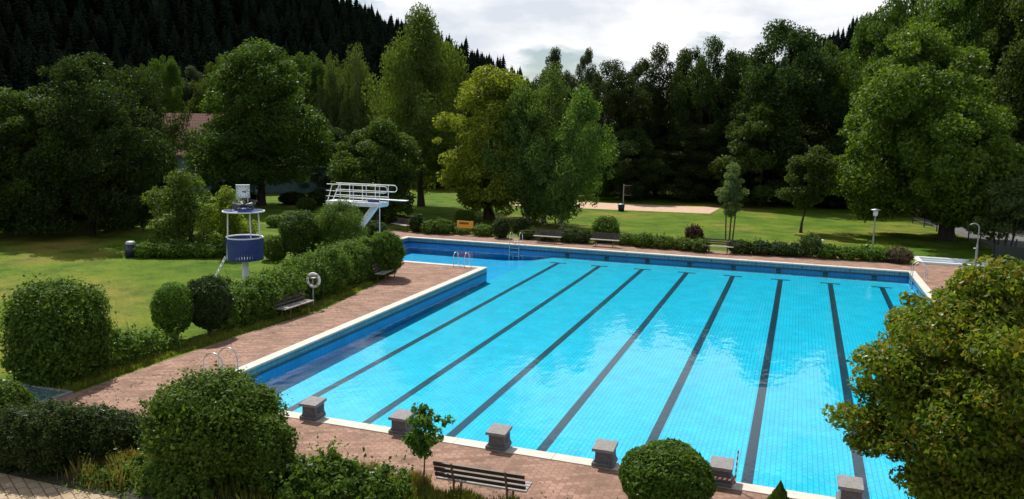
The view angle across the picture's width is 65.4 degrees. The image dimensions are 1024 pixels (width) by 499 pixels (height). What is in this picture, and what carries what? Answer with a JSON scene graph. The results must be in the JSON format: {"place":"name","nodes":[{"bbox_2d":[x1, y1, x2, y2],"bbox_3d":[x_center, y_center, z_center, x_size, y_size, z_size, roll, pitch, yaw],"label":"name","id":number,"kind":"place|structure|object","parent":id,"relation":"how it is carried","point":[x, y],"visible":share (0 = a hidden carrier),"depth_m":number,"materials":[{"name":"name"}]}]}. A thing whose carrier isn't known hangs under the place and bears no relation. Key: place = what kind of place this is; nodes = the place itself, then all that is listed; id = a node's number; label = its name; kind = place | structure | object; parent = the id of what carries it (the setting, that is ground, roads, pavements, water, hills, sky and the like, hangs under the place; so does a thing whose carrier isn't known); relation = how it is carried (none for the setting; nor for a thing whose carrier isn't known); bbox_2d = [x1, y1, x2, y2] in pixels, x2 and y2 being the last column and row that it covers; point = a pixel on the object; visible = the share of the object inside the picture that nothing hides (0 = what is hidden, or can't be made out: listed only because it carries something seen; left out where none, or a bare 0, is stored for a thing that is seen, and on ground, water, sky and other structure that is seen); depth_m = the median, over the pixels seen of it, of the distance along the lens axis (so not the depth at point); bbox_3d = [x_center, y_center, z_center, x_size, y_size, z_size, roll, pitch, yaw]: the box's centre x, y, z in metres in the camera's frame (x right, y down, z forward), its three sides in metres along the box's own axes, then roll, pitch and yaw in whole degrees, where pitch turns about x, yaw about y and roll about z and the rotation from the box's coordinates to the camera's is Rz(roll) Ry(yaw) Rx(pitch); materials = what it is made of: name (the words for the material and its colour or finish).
{"place":"outdoors","nodes":[
{"label":"outdoors","id":0,"kind":"place"},
{"bbox_2d":[0,473,116,498],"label":"entrance path","id":1,"kind":"structure","parent":0,"point":[13,487],"depth_m":15.87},
{"bbox_2d":[29,279,371,395],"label":"verge grass","id":2,"kind":"structure","parent":0,"point":[202,341],"depth_m":26.57,"materials":[{"name":"green plant"}]},
{"bbox_2d":[215,184,264,282],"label":"lifeguard tower","id":3,"kind":"structure","parent":0,"point":[243,249],"depth_m":36.56,"materials":[{"name":"metal"}]},
{"bbox_2d":[0,0,1022,392],"bbox_3d":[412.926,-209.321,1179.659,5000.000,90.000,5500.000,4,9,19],"label":"lawn","id":4,"kind":"structure","parent":0,"point":[128,284],"depth_m":54.51,"materials":[{"name":"plant"}]},
{"bbox_2d":[0,124,23,230],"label":"dark tree","id":5,"kind":"object","parent":4,"relation":"on","point":[4,219],"visible":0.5,"depth_m":48.82,"materials":[{"name":"green plant"}]},
{"bbox_2d":[0,269,122,387],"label":"cube bush","id":6,"kind":"object","parent":4,"relation":"on","point":[59,342],"visible":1,"depth_m":22.10,"materials":[{"name":"green plant"}]},
{"bbox_2d":[0,86,135,234],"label":"dark tree","id":7,"kind":"object","parent":4,"relation":"on","point":[7,108],"visible":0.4,"depth_m":48.86,"materials":[{"name":"green plant"}]},
{"bbox_2d":[0,51,177,235],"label":"dark tree","id":8,"kind":"object","parent":4,"relation":"on","point":[103,107],"visible":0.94,"depth_m":49.30,"materials":[{"name":"green plant"}]},
{"bbox_2d":[1,406,263,498],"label":"planting bed","id":9,"kind":"object","parent":4,"relation":"on","point":[51,478],"depth_m":16.13,"materials":[{"name":"soil"}]},
{"bbox_2d":[0,380,37,414],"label":"round bush","id":10,"kind":"object","parent":9,"relation":"on","point":[10,390],"visible":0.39,"depth_m":18.14,"materials":[{"name":"green plant"}]},
{"bbox_2d":[0,395,169,478],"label":"hedge","id":11,"kind":"object","parent":9,"relation":"on","point":[32,435],"visible":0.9,"depth_m":16.63,"materials":[{"name":"green plant"}]},
{"bbox_2d":[50,442,161,492],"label":"dry grass","id":12,"kind":"structure","parent":9,"relation":"on","point":[112,457],"depth_m":16.33,"materials":[{"name":"green plant"}]},
{"bbox_2d":[62,440,231,498],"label":"creeping shrub","id":13,"kind":"object","parent":9,"relation":"on","point":[158,484],"visible":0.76,"depth_m":15.72,"materials":[{"name":"green plant"}]},
{"bbox_2d":[127,360,302,493],"bbox_3d":[-5.944,3.569,16.428,3.610,2.488,3.164,4,9,19],"label":"round bush","id":14,"kind":"object","parent":9,"relation":"on","point":[237,419],"visible":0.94,"depth_m":15.62,"materials":[{"name":"green plant"}]},
{"bbox_2d":[251,430,384,498],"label":"leafy shrub","id":15,"kind":"object","parent":9,"relation":"on","point":[331,474],"visible":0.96,"depth_m":15.44,"materials":[{"name":"green plant"}]},
{"bbox_2d":[197,474,519,498],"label":"hedge","id":16,"kind":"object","parent":9,"relation":"on","point":[430,492],"depth_m":15.64,"materials":[{"name":"green plant"}]},
{"bbox_2d":[292,449,432,498],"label":"shrub","id":17,"kind":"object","parent":9,"relation":"on","point":[416,475],"depth_m":15.97,"materials":[{"name":"green plant"}]},
{"bbox_2d":[355,450,418,498],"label":"leafy shrub","id":18,"kind":"object","parent":9,"relation":"on","point":[383,471],"visible":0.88,"depth_m":15.41,"materials":[{"name":"green plant"}]},
{"bbox_2d":[821,254,1023,498],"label":"globe maple tree","id":19,"kind":"object","parent":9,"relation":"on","point":[946,393],"visible":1,"depth_m":10.69,"materials":[{"name":"green plant"}]},
{"bbox_2d":[93,321,186,370],"bbox_3d":[-11.787,2.754,24.923,1.913,1.355,3.504,4,9,19],"label":"sprawling shrub","id":20,"kind":"object","parent":4,"relation":"on","point":[129,345],"visible":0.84,"depth_m":24.57,"materials":[{"name":"green plant"}]},
{"bbox_2d":[86,65,199,225],"bbox_3d":[-26.150,-7.146,55.696,7.514,11.229,7.488,-1,9,-10],"label":"dark tree","id":21,"kind":"object","parent":4,"relation":"on","point":[137,84],"visible":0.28,"depth_m":55.18,"materials":[{"name":"green plant"}]},
{"bbox_2d":[147,54,187,112],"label":"broadleaf tree","id":22,"kind":"object","parent":4,"relation":"on","point":[169,70],"visible":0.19,"depth_m":94.55,"materials":[{"name":"green plant"}]},
{"bbox_2d":[149,281,194,335],"bbox_3d":[-11.461,2.085,26.970,1.499,2.041,1.453,4,9,19],"label":"clipped bush","id":23,"kind":"object","parent":4,"relation":"on","point":[167,296],"visible":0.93,"depth_m":26.59,"materials":[{"name":"green plant"}]},
{"bbox_2d":[131,240,225,257],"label":"hedge","id":24,"kind":"object","parent":4,"relation":"on","point":[173,249],"visible":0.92,"depth_m":43.47,"materials":[{"name":"green plant"}]},
{"bbox_2d":[140,168,218,243],"bbox_3d":[-19.048,-2.355,46.346,4.486,4.812,4.152,-5,11,-35],"label":"tall shrub","id":25,"kind":"object","parent":4,"relation":"on","point":[179,227],"visible":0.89,"depth_m":45.62,"materials":[{"name":"green plant"}]},
{"bbox_2d":[166,65,225,111],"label":"broadleaf tree","id":26,"kind":"object","parent":4,"relation":"on","point":[192,73],"visible":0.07,"depth_m":101.54,"materials":[{"name":"green plant"}]},
{"bbox_2d":[132,113,270,191],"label":"gabled house","id":27,"kind":"structure","parent":4,"relation":"on","point":[196,120],"depth_m":87.08,"materials":[{"name":"tile"}]},
{"bbox_2d":[185,58,227,113],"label":"broadleaf tree","id":28,"kind":"object","parent":4,"relation":"on","point":[199,88],"visible":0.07,"depth_m":94.61,"materials":[{"name":"green plant"}]},
{"bbox_2d":[184,274,235,334],"bbox_3d":[-10.535,1.915,27.743,1.734,2.181,1.786,4,9,19],"label":"clipped bush","id":29,"kind":"object","parent":4,"relation":"on","point":[213,301],"visible":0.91,"depth_m":27.27,"materials":[{"name":"green plant"}]},
{"bbox_2d":[196,112,243,196],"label":"shade tree","id":30,"kind":"object","parent":4,"relation":"on","point":[217,186],"visible":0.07,"depth_m":76.32,"materials":[{"name":"green plant"}]},
{"bbox_2d":[193,185,258,244],"bbox_3d":[-15.866,-1.683,45.147,3.882,3.933,2.972,4,9,19],"label":"yellow shrub","id":31,"kind":"object","parent":4,"relation":"on","point":[236,225],"visible":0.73,"depth_m":44.53,"materials":[{"name":"green plant"}]},
{"bbox_2d":[181,37,335,205],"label":"maple tree","id":32,"kind":"object","parent":4,"relation":"on","point":[242,147],"visible":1,"depth_m":69.50,"materials":[{"name":"green plant"}]},
{"bbox_2d":[263,234,287,260],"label":"bright shrub","id":33,"kind":"object","parent":4,"relation":"on","point":[273,246],"visible":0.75,"depth_m":42.97,"materials":[{"name":"green plant"}]},
{"bbox_2d":[278,191,306,204],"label":"shade shrub","id":34,"kind":"object","parent":4,"relation":"on","point":[292,197],"visible":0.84,"depth_m":73.36,"materials":[{"name":"green plant"}]},
{"bbox_2d":[272,290,313,318],"bbox_3d":[-8.445,2.119,30.825,0.628,0.869,1.860,4,9,21],"label":"park bench","id":35,"kind":"object","parent":4,"relation":"on","point":[294,304],"visible":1,"depth_m":30.84,"materials":[{"name":"brown wood"}]},
{"bbox_2d":[254,166,332,193],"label":"building","id":36,"kind":"structure","parent":4,"relation":"on","point":[285,188],"depth_m":85.94,"materials":[{"name":"concrete"}]},
{"bbox_2d":[205,233,386,333],"bbox_3d":[-8.530,0.877,33.912,2.800,2.527,13.975,3,9,13],"label":"path hedge","id":37,"kind":"object","parent":4,"relation":"on","point":[340,267],"visible":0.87,"depth_m":32.59,"materials":[{"name":"green plant"}]},
{"bbox_2d":[276,209,323,257],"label":"round bush","id":38,"kind":"object","parent":4,"relation":"on","point":[296,230],"visible":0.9,"depth_m":42.47,"materials":[{"name":"green plant"}]},
{"bbox_2d":[273,51,332,140],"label":"broadleaf tree","id":39,"kind":"object","parent":4,"relation":"on","point":[312,69],"visible":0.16,"depth_m":97.72,"materials":[{"name":"green plant"}]},
{"bbox_2d":[295,197,317,211],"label":"round bush","id":40,"kind":"object","parent":4,"relation":"on","point":[303,204],"visible":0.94,"depth_m":67.67,"materials":[{"name":"green plant"}]},
{"bbox_2d":[283,123,369,189],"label":"broadleaf tree","id":41,"kind":"object","parent":4,"relation":"on","point":[335,131],"visible":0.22,"depth_m":87.19,"materials":[{"name":"green plant"}]},
{"bbox_2d":[307,189,345,205],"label":"shade shrub","id":42,"kind":"object","parent":4,"relation":"on","point":[319,197],"visible":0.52,"depth_m":72.45,"materials":[{"name":"green plant"}]},
{"bbox_2d":[316,50,350,135],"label":"poplar tree","id":43,"kind":"object","parent":4,"relation":"on","point":[330,89],"visible":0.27,"depth_m":95.16,"materials":[{"name":"green plant"}]},
{"bbox_2d":[311,196,370,250],"bbox_3d":[-9.292,-1.130,43.520,3.464,3.569,3.482,-4,10,-32],"label":"willow bush","id":44,"kind":"object","parent":4,"relation":"on","point":[333,231],"visible":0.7,"depth_m":42.74,"materials":[{"name":"green plant"}]},
{"bbox_2d":[332,41,385,180],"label":"poplar tree","id":45,"kind":"object","parent":4,"relation":"on","point":[353,108],"visible":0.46,"depth_m":93.47,"materials":[{"name":"green plant"}]},
{"bbox_2d":[342,217,386,237],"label":"dark bush","id":46,"kind":"object","parent":4,"relation":"on","point":[372,226],"visible":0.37,"depth_m":52.24,"materials":[{"name":"green plant"}]},
{"bbox_2d":[326,117,427,220],"bbox_3d":[-10.513,-6.275,62.286,7.170,8.076,8.391,4,9,19],"label":"round tree","id":47,"kind":"object","parent":4,"relation":"on","point":[386,165],"visible":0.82,"depth_m":60.58,"materials":[{"name":"green plant"}]},
{"bbox_2d":[368,228,405,277],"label":"round bush","id":48,"kind":"object","parent":4,"relation":"on","point":[390,249],"visible":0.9,"depth_m":38.26,"materials":[{"name":"green plant"}]},
{"bbox_2d":[361,2,476,206],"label":"birch tree","id":49,"kind":"object","parent":4,"relation":"on","point":[417,72],"visible":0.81,"depth_m":71.10,"materials":[{"name":"green plant"}]},
{"bbox_2d":[420,217,455,233],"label":"loose hedge","id":50,"kind":"object","parent":4,"relation":"on","point":[442,226],"visible":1,"depth_m":55.01,"materials":[{"name":"green plant"}]},
{"bbox_2d":[452,222,493,235],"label":"loose hedge","id":51,"kind":"object","parent":4,"relation":"on","point":[482,229],"visible":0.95,"depth_m":54.54,"materials":[{"name":"green plant"}]},
{"bbox_2d":[432,64,537,219],"bbox_3d":[-1.688,-8.514,64.017,8.482,12.444,10.224,4,9,19],"label":"yellow maple tree","id":52,"kind":"object","parent":4,"relation":"on","point":[464,172],"visible":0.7,"depth_m":61.78,"materials":[{"name":"green plant"}]},
{"bbox_2d":[0,0,990,148],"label":"spruce forest","id":53,"kind":"object","parent":4,"relation":"on","point":[322,28],"visible":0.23,"depth_m":152.35,"materials":[{"name":"green plant"}]},
{"bbox_2d":[491,217,510,238],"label":"clipped bush","id":54,"kind":"object","parent":4,"relation":"on","point":[501,228],"visible":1,"depth_m":53.40,"materials":[{"name":"green plant"}]},
{"bbox_2d":[480,76,564,225],"bbox_3d":[0.931,-7.532,61.068,6.365,11.352,5.646,4,9,19],"label":"birch tree","id":55,"kind":"object","parent":4,"relation":"on","point":[520,105],"visible":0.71,"depth_m":60.37,"materials":[{"name":"green plant"}]},
{"bbox_2d":[507,61,599,224],"bbox_3d":[2.850,-8.140,61.391,5.998,12.466,6.365,-5,10,-35],"label":"birch tree","id":56,"kind":"object","parent":4,"relation":"on","point":[550,93],"visible":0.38,"depth_m":60.33,"materials":[{"name":"green plant"}]},
{"bbox_2d":[531,46,577,173],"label":"willow tree","id":57,"kind":"object","parent":4,"relation":"on","point":[555,55],"visible":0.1,"depth_m":100.92,"materials":[{"name":"green plant"}]},
{"bbox_2d":[517,225,593,243],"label":"hedge","id":58,"kind":"object","parent":4,"relation":"on","point":[573,235],"visible":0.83,"depth_m":52.04,"materials":[{"name":"green plant"}]},
{"bbox_2d":[522,81,619,227],"bbox_3d":[4.338,-6.894,58.899,6.697,10.852,6.265,4,9,19],"label":"birch tree","id":59,"kind":"object","parent":4,"relation":"on","point":[559,199],"visible":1,"depth_m":58.17,"materials":[{"name":"green plant"}]},
{"bbox_2d":[560,47,613,132],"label":"willow tree","id":60,"kind":"object","parent":4,"relation":"on","point":[588,74],"visible":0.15,"depth_m":98.82,"materials":[{"name":"green plant"}]},
{"bbox_2d":[591,215,620,242],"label":"cube bush","id":61,"kind":"object","parent":4,"relation":"on","point":[603,221],"visible":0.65,"depth_m":52.29,"materials":[{"name":"green plant"}]},
{"bbox_2d":[560,58,664,194],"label":"broadleaf tree","id":62,"kind":"object","parent":4,"relation":"on","point":[613,99],"visible":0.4,"depth_m":86.30,"materials":[{"name":"green plant"}]},
{"bbox_2d":[514,202,720,213],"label":"sand court","id":63,"kind":"object","parent":4,"relation":"in","point":[663,208],"visible":0.6,"depth_m":76.84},
{"bbox_2d":[589,128,669,199],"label":"broadleaf tree","id":64,"kind":"object","parent":4,"relation":"on","point":[625,171],"visible":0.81,"depth_m":83.03,"materials":[{"name":"green plant"}]},
{"bbox_2d":[601,64,674,178],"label":"broadleaf tree","id":65,"kind":"object","parent":4,"relation":"on","point":[663,128],"visible":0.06,"depth_m":92.12,"materials":[{"name":"green plant"}]},
{"bbox_2d":[613,42,703,196],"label":"broadleaf tree","id":66,"kind":"object","parent":4,"relation":"on","point":[661,102],"visible":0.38,"depth_m":87.47,"materials":[{"name":"green plant"}]},
{"bbox_2d":[615,231,710,252],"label":"hedge","id":67,"kind":"object","parent":4,"relation":"on","point":[645,240],"visible":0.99,"depth_m":49.96,"materials":[{"name":"green plant"}]},
{"bbox_2d":[661,45,708,173],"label":"broadleaf tree","id":68,"kind":"object","parent":4,"relation":"on","point":[686,57],"visible":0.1,"depth_m":90.86,"materials":[{"name":"green plant"}]},
{"bbox_2d":[644,122,733,200],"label":"broadleaf tree","id":69,"kind":"object","parent":4,"relation":"on","point":[678,186],"visible":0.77,"depth_m":83.23,"materials":[{"name":"green plant"}]},
{"bbox_2d":[666,34,753,199],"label":"broadleaf tree","id":70,"kind":"object","parent":4,"relation":"on","point":[708,94],"visible":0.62,"depth_m":84.47,"materials":[{"name":"green plant"}]},
{"bbox_2d":[714,162,749,239],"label":"ash sapling","id":71,"kind":"object","parent":4,"relation":"on","point":[732,183],"visible":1,"depth_m":54.29,"materials":[{"name":"green plant"}]},
{"bbox_2d":[699,51,779,153],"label":"broadleaf tree","id":72,"kind":"object","parent":4,"relation":"on","point":[743,60],"visible":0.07,"depth_m":87.56,"materials":[{"name":"green plant"}]},
{"bbox_2d":[707,102,808,206],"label":"linden tree","id":73,"kind":"object","parent":4,"relation":"on","point":[752,129],"visible":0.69,"depth_m":78.04,"materials":[{"name":"green plant"}]},
{"bbox_2d":[726,236,807,256],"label":"hedge","id":74,"kind":"object","parent":4,"relation":"on","point":[775,248],"visible":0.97,"depth_m":48.07,"materials":[{"name":"green plant"}]},
{"bbox_2d":[714,18,857,203],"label":"broadleaf tree","id":75,"kind":"object","parent":4,"relation":"on","point":[809,82],"visible":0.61,"depth_m":78.35,"materials":[{"name":"green plant"}]},
{"bbox_2d":[775,144,839,232],"bbox_3d":[21.811,-4.503,59.192,4.364,6.610,3.464,4,9,19],"label":"young tree","id":76,"kind":"object","parent":4,"relation":"on","point":[815,166],"visible":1,"depth_m":58.38,"materials":[{"name":"green plant"}]},
{"bbox_2d":[766,122,852,205],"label":"broadleaf tree","id":77,"kind":"object","parent":4,"relation":"on","point":[834,201],"visible":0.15,"depth_m":79.68,"materials":[{"name":"green plant"}]},
{"bbox_2d":[798,231,822,256],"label":"pale round bush","id":78,"kind":"object","parent":4,"relation":"on","point":[811,241],"visible":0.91,"depth_m":47.61,"materials":[{"name":"green plant"}]},
{"bbox_2d":[782,40,860,140],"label":"broadleaf tree","id":79,"kind":"object","parent":4,"relation":"on","point":[830,50],"visible":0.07,"depth_m":84.26,"materials":[{"name":"green plant"}]},
{"bbox_2d":[814,240,890,261],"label":"hedge","id":80,"kind":"object","parent":4,"relation":"on","point":[831,251],"visible":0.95,"depth_m":46.92,"materials":[{"name":"green plant"}]},
{"bbox_2d":[824,5,906,198],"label":"broadleaf tree","id":81,"kind":"object","parent":4,"relation":"on","point":[844,78],"visible":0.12,"depth_m":78.68,"materials":[{"name":"green plant"}]},
{"bbox_2d":[881,245,915,263],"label":"pink shrub","id":82,"kind":"object","parent":4,"relation":"on","point":[902,255],"visible":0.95,"depth_m":45.93,"materials":[{"name":"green plant"}]},
{"bbox_2d":[840,0,974,213],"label":"broadleaf tree","id":83,"kind":"object","parent":4,"relation":"on","point":[869,33],"visible":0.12,"depth_m":74.93,"materials":[{"name":"green plant"}]},
{"bbox_2d":[808,22,1023,241],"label":"oak tree","id":84,"kind":"object","parent":4,"relation":"on","point":[954,162],"visible":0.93,"depth_m":53.29,"materials":[{"name":"green plant"}]},
{"bbox_2d":[885,0,1021,170],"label":"broadleaf tree","id":85,"kind":"object","parent":4,"relation":"on","point":[945,13],"visible":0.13,"depth_m":68.66,"materials":[{"name":"green plant"}]},
{"bbox_2d":[957,175,1023,245],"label":"maple tree","id":86,"kind":"object","parent":4,"relation":"on","point":[1007,194],"visible":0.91,"depth_m":49.88,"materials":[{"name":"green plant"}]},
{"bbox_2d":[969,0,1023,222],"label":"broadleaf tree","id":87,"kind":"object","parent":4,"relation":"on","point":[1002,11],"visible":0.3,"depth_m":63.78,"materials":[{"name":"green plant"}]},
{"bbox_2d":[998,48,1023,177],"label":"broadleaf tree","id":88,"kind":"object","parent":4,"relation":"on","point":[1018,97],"visible":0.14,"depth_m":63.03,"materials":[{"name":"green plant"}]},
{"bbox_2d":[55,230,1008,498],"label":"pool deck","id":89,"kind":"structure","parent":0,"point":[563,480],"depth_m":22.52,"materials":[{"name":"brick"}]},
{"bbox_2d":[3,379,72,402],"bbox_3d":[-13.427,3.901,21.324,2.650,0.090,1.650,4,9,19],"label":"foot basin","id":90,"kind":"object","parent":89,"relation":"in","point":[64,393],"visible":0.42,"depth_m":21.57,"materials":[{"name":"grey tile"}]},
{"bbox_2d":[299,396,326,420],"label":"starting block","id":91,"kind":"structure","parent":89,"relation":"on","point":[313,408],"depth_m":19.93,"materials":[{"name":"concrete"}]},
{"bbox_2d":[326,182,408,231],"bbox_3d":[-9.358,-2.142,49.259,6.349,3.758,1.266,4,9,19],"label":"diving board","id":92,"kind":"object","parent":89,"relation":"on","point":[374,204],"visible":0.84,"depth_m":48.85,"materials":[{"name":"white paint"}]},
{"bbox_2d":[388,409,414,435],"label":"starting block","id":93,"kind":"structure","parent":89,"relation":"on","point":[400,425],"depth_m":19.09,"materials":[{"name":"concrete"}]},
{"bbox_2d":[401,401,455,477],"bbox_3d":[-1.730,4.026,15.963,0.884,1.844,1.205,4,9,19],"label":"young sapling","id":94,"kind":"object","parent":89,"relation":"on","point":[419,442],"visible":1,"depth_m":15.78,"materials":[{"name":"green plant"}]},
{"bbox_2d":[433,461,531,498],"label":"park bench","id":95,"kind":"object","parent":89,"relation":"on","point":[460,476],"visible":0.95,"depth_m":15.42,"materials":[{"name":"brown wood"}]},
{"bbox_2d":[485,423,511,451],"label":"starting block","id":96,"kind":"structure","parent":89,"relation":"on","point":[499,437],"depth_m":18.28,"materials":[{"name":"concrete"}]},
{"bbox_2d":[591,438,617,468],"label":"starting block","id":97,"kind":"structure","parent":89,"relation":"on","point":[604,450],"depth_m":17.45,"materials":[{"name":"concrete"}]},
{"bbox_2d":[616,438,716,498],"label":"ball bush","id":98,"kind":"object","parent":89,"relation":"on","point":[671,468],"visible":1,"depth_m":15.27,"materials":[{"name":"green plant"}]},
{"bbox_2d":[710,455,734,487],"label":"starting block","id":99,"kind":"structure","parent":89,"relation":"on","point":[723,467],"depth_m":16.61,"materials":[{"name":"concrete"}]},
{"bbox_2d":[836,474,863,498],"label":"starting block","id":100,"kind":"structure","parent":89,"relation":"on","point":[850,487],"depth_m":15.81,"materials":[{"name":"concrete"}]},
{"bbox_2d":[914,256,987,266],"bbox_3d":[25.736,0.733,46.687,3.800,0.140,2.250,4,9,19],"label":"foot basin","id":101,"kind":"object","parent":89,"relation":"on","point":[941,261],"visible":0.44,"depth_m":46.95,"materials":[{"name":"white paint"}]},
{"bbox_2d":[235,236,941,498],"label":"pool basin","id":102,"kind":"object","parent":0,"point":[565,354],"visible":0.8,"depth_m":28.62,"materials":[{"name":"tile"}]},
{"bbox_2d":[339,0,939,122],"label":"sky","id":103,"kind":"structure","parent":0,"point":[524,31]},
{"bbox_2d":[903,210,1023,247],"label":"side road","id":104,"kind":"structure","parent":0,"point":[1020,237],"depth_m":59.66,"materials":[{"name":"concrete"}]},
{"bbox_2d":[991,243,1023,264],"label":"green windbreak","id":105,"kind":"object","parent":104,"relation":"on","point":[1015,252],"visible":0.64,"depth_m":45.99,"materials":[{"name":"fabric"}]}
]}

